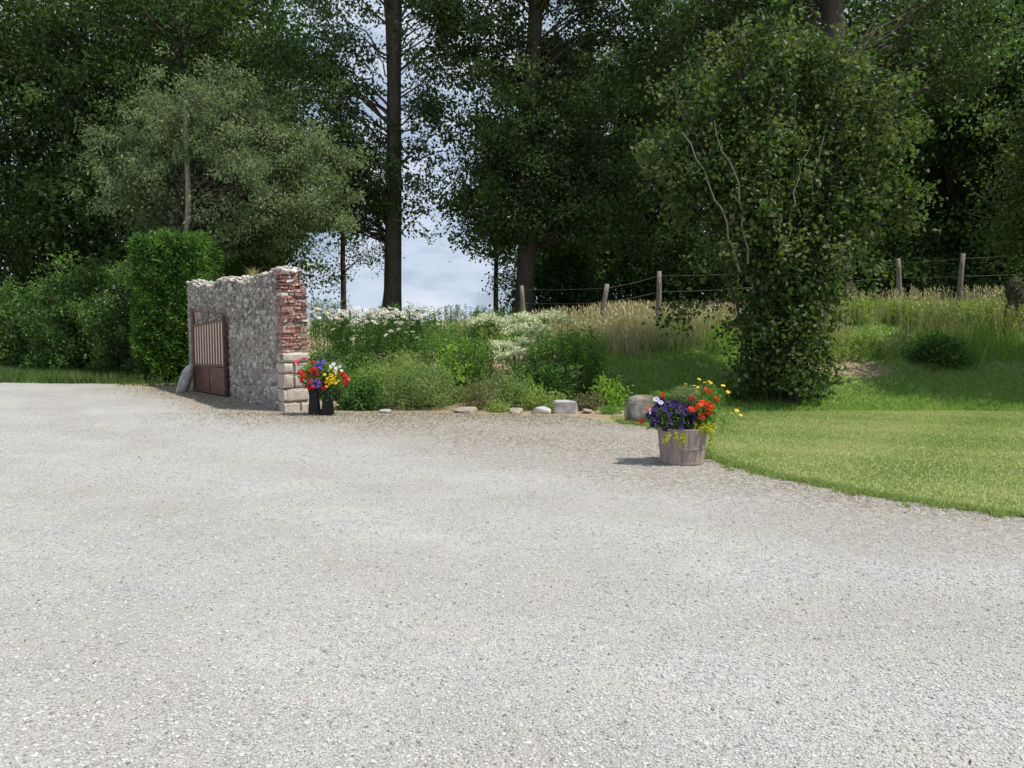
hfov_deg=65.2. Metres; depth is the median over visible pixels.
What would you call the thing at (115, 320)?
hedge bush
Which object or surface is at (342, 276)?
young poplar
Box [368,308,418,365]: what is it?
daisy plant
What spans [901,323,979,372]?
bank shrub
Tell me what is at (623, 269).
woodland bush
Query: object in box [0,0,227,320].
broadleaf tree
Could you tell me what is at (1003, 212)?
dead branch
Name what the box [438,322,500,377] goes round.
aster clump
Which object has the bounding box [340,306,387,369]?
daisy plant
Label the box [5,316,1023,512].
ground
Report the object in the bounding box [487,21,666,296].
broadleaf tree
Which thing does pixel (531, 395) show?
herb mound
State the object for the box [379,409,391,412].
edging stone
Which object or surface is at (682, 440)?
barrel planter
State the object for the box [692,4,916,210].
broadleaf tree
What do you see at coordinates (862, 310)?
bank weed
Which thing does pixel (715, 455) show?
lawn grass
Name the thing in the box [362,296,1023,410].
bank grass
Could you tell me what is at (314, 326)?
daisy plant
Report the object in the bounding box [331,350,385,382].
leafy perennial
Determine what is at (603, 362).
phlox clump
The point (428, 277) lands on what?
sky
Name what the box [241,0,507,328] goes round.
poplar tree
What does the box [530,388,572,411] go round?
plant
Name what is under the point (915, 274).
woodland bush
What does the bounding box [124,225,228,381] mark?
conifer hedge
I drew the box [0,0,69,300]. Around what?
broadleaf tree
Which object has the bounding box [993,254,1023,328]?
shrub
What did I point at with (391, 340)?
daisy plant
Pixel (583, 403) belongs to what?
plant
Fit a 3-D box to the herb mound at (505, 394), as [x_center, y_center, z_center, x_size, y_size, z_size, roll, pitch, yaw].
[-0.092,0.148,14.362,1.228,1.056,1.075,3,5,33]
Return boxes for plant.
[307,306,343,362]
[324,308,362,361]
[330,319,363,366]
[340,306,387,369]
[351,307,398,353]
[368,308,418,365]
[381,321,419,363]
[398,307,427,354]
[403,308,445,360]
[479,395,512,412]
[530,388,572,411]
[566,389,606,411]
[596,401,623,414]
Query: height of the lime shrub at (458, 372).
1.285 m
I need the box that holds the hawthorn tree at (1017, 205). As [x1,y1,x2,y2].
[938,5,1023,284]
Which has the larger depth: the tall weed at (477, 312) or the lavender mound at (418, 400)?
the tall weed at (477, 312)
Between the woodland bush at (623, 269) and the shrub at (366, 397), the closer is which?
the shrub at (366, 397)
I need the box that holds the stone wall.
[186,265,309,411]
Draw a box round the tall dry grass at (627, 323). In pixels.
[352,283,1023,357]
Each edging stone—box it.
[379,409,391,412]
[452,407,476,412]
[509,408,522,413]
[532,406,550,413]
[553,400,577,413]
[582,409,591,413]
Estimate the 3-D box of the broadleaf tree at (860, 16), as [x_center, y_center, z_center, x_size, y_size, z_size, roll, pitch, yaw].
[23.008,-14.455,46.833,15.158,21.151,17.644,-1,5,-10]
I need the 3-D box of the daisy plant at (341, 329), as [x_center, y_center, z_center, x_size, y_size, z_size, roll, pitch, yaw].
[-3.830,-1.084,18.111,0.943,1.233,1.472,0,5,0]
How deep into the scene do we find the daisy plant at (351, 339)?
16.59 m
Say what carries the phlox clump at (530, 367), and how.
on the ground at (593, 414)
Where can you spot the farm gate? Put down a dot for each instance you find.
(209, 352)
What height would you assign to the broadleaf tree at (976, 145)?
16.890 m
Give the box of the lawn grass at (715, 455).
[610,402,1023,519]
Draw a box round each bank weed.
[818,329,892,362]
[839,291,912,325]
[885,294,962,328]
[950,297,1023,334]
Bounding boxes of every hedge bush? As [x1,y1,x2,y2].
[0,275,78,367]
[0,286,28,364]
[6,244,129,370]
[74,255,138,373]
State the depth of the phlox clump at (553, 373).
14.55 m
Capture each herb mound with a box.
[346,356,404,406]
[455,372,505,410]
[476,364,538,410]
[507,373,552,411]
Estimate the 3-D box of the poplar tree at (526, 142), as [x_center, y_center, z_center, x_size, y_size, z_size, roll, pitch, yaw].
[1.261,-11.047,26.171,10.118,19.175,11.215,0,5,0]
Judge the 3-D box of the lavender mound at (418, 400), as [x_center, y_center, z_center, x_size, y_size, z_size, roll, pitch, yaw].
[-1.684,-0.007,14.425,1.734,1.349,1.274,0,5,0]
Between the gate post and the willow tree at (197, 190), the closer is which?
the gate post
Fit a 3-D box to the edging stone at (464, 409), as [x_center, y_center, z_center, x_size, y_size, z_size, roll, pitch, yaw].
[-0.827,0.464,13.797,0.456,0.136,0.267,0,5,0]
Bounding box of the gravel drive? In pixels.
[0,383,1023,767]
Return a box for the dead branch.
[969,189,1021,225]
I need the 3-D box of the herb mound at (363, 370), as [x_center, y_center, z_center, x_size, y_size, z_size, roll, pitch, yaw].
[-2.557,0.083,14.826,1.137,1.210,1.005,3,6,37]
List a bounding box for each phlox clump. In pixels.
[506,356,550,395]
[524,327,580,389]
[536,359,585,401]
[555,324,608,394]
[578,345,616,394]
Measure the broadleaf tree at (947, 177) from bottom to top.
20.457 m
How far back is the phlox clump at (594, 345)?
15.14 m
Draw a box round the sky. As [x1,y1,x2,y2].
[0,0,995,319]
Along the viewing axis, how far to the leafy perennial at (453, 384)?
14.86 m
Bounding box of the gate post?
[190,308,193,390]
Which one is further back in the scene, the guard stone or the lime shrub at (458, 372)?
the guard stone
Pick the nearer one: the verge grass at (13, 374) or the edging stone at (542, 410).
the edging stone at (542, 410)
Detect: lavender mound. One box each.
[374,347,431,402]
[375,350,466,410]
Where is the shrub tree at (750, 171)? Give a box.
[628,0,949,409]
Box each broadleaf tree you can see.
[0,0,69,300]
[0,0,160,319]
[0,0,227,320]
[12,0,362,299]
[47,0,317,296]
[71,0,356,312]
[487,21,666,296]
[553,40,720,275]
[586,56,725,285]
[587,0,912,289]
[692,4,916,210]
[714,9,980,286]
[801,0,1003,284]
[844,0,1023,302]
[870,1,1023,241]
[937,0,1023,238]
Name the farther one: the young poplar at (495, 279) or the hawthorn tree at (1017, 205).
the young poplar at (495, 279)
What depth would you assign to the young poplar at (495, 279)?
32.66 m
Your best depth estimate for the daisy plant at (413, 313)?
18.42 m
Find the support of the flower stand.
on the gravel drive
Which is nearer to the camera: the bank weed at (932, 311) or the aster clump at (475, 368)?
the aster clump at (475, 368)
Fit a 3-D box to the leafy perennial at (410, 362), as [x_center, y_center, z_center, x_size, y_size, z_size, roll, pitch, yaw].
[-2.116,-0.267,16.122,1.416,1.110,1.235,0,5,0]
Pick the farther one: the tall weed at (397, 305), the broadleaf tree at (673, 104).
the broadleaf tree at (673, 104)
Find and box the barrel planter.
[638,378,741,465]
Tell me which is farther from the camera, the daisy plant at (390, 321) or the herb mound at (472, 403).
the daisy plant at (390, 321)
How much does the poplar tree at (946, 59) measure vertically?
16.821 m
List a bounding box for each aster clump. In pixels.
[412,323,469,379]
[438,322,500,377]
[442,334,493,399]
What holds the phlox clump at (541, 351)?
on the ground at (593, 414)
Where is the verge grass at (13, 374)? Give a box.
[0,364,178,386]
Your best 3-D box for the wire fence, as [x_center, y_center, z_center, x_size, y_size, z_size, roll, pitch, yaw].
[6.612,-2.204,19.665,13.615,2.345,3.044,1,5,11]
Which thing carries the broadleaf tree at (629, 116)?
on the ground at (593, 414)
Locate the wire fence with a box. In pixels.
[520,253,1016,326]
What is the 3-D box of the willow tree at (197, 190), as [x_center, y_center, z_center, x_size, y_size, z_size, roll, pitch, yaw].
[-8.204,-4.935,23.557,9.412,9.396,6.272,2,5,20]
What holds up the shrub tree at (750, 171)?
on the ground at (593, 414)
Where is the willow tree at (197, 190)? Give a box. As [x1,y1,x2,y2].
[63,38,381,275]
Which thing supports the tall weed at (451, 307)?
on the ground at (593, 414)
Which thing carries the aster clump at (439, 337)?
on the ground at (593, 414)
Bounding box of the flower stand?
[293,357,359,415]
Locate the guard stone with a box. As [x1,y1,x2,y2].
[176,365,193,392]
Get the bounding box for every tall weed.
[307,295,352,337]
[373,302,427,332]
[408,305,461,334]
[444,304,501,333]
[469,302,527,324]
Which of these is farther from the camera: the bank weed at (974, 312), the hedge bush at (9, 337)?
the hedge bush at (9, 337)
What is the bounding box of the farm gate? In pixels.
[191,310,227,395]
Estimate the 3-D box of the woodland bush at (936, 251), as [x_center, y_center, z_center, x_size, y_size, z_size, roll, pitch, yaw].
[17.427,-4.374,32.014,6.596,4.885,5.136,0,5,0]
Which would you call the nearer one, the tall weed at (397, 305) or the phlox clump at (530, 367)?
the phlox clump at (530, 367)
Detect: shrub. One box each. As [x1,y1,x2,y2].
[168,181,327,276]
[333,366,389,411]
[433,339,474,403]
[464,309,574,370]
[583,368,633,406]
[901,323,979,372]
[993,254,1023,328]
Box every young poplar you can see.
[293,98,404,317]
[450,168,539,313]
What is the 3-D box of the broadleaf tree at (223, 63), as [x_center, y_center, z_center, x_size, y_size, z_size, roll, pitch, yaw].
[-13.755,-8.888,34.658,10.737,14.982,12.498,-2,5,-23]
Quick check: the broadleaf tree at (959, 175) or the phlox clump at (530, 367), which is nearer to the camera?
the phlox clump at (530, 367)
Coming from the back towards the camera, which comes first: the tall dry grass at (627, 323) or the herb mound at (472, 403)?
the tall dry grass at (627, 323)
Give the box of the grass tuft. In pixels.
[242,265,260,278]
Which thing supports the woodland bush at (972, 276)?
on the ground at (593, 414)
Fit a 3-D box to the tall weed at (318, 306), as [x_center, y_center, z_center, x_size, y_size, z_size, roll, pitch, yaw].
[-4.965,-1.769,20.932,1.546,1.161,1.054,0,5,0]
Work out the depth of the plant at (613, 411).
13.62 m
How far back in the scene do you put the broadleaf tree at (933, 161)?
31.47 m
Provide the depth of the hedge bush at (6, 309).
26.73 m
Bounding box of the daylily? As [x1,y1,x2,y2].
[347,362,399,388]
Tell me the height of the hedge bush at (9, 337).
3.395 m
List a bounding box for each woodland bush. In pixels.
[488,230,630,316]
[578,219,679,308]
[614,219,751,311]
[703,236,819,303]
[816,203,968,301]
[875,212,1023,298]
[931,209,1023,302]
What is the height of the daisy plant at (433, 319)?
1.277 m
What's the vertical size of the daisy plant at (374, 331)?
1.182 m
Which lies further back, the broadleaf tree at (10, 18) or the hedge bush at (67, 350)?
the broadleaf tree at (10, 18)
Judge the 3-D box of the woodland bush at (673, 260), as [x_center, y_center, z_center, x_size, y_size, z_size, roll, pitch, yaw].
[6.804,-4.038,30.745,5.840,5.007,4.676,0,5,0]
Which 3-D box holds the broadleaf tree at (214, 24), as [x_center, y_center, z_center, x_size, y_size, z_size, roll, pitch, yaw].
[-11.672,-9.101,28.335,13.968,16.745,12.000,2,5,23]
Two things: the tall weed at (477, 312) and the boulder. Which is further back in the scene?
the tall weed at (477, 312)
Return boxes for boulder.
[624,395,654,422]
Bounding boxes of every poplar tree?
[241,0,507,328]
[419,0,700,317]
[601,0,1023,300]
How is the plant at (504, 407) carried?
on the ground at (593, 414)
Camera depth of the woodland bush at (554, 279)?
30.11 m
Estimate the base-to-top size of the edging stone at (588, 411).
0.089 m
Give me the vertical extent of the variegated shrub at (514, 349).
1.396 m
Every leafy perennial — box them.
[308,345,355,400]
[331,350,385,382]
[380,344,435,385]
[433,372,470,402]
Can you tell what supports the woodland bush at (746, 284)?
on the ground at (593, 414)
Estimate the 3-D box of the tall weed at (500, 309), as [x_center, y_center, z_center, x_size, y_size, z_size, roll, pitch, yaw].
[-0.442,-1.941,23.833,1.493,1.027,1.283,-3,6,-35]
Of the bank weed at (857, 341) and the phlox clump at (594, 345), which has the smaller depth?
the phlox clump at (594, 345)
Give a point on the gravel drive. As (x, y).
(70, 403)
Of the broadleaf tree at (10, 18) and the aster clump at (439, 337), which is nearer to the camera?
the aster clump at (439, 337)
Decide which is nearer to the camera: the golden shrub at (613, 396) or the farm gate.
the golden shrub at (613, 396)
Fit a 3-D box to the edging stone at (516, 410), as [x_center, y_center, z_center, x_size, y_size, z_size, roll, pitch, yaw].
[0.073,0.464,13.800,0.242,0.104,0.269,0,5,0]
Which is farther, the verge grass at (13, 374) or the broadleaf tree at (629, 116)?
the broadleaf tree at (629, 116)
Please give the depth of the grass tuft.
15.57 m
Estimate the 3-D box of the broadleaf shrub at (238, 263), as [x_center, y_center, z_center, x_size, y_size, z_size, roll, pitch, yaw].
[-7.902,-3.854,24.856,5.060,5.408,3.915,0,5,0]
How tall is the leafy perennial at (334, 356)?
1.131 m
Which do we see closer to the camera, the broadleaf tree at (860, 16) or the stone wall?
the stone wall
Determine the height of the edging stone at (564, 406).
0.286 m
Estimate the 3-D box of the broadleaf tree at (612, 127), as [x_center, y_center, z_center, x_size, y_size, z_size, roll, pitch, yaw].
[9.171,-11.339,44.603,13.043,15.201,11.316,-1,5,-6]
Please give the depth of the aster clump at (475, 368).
14.97 m

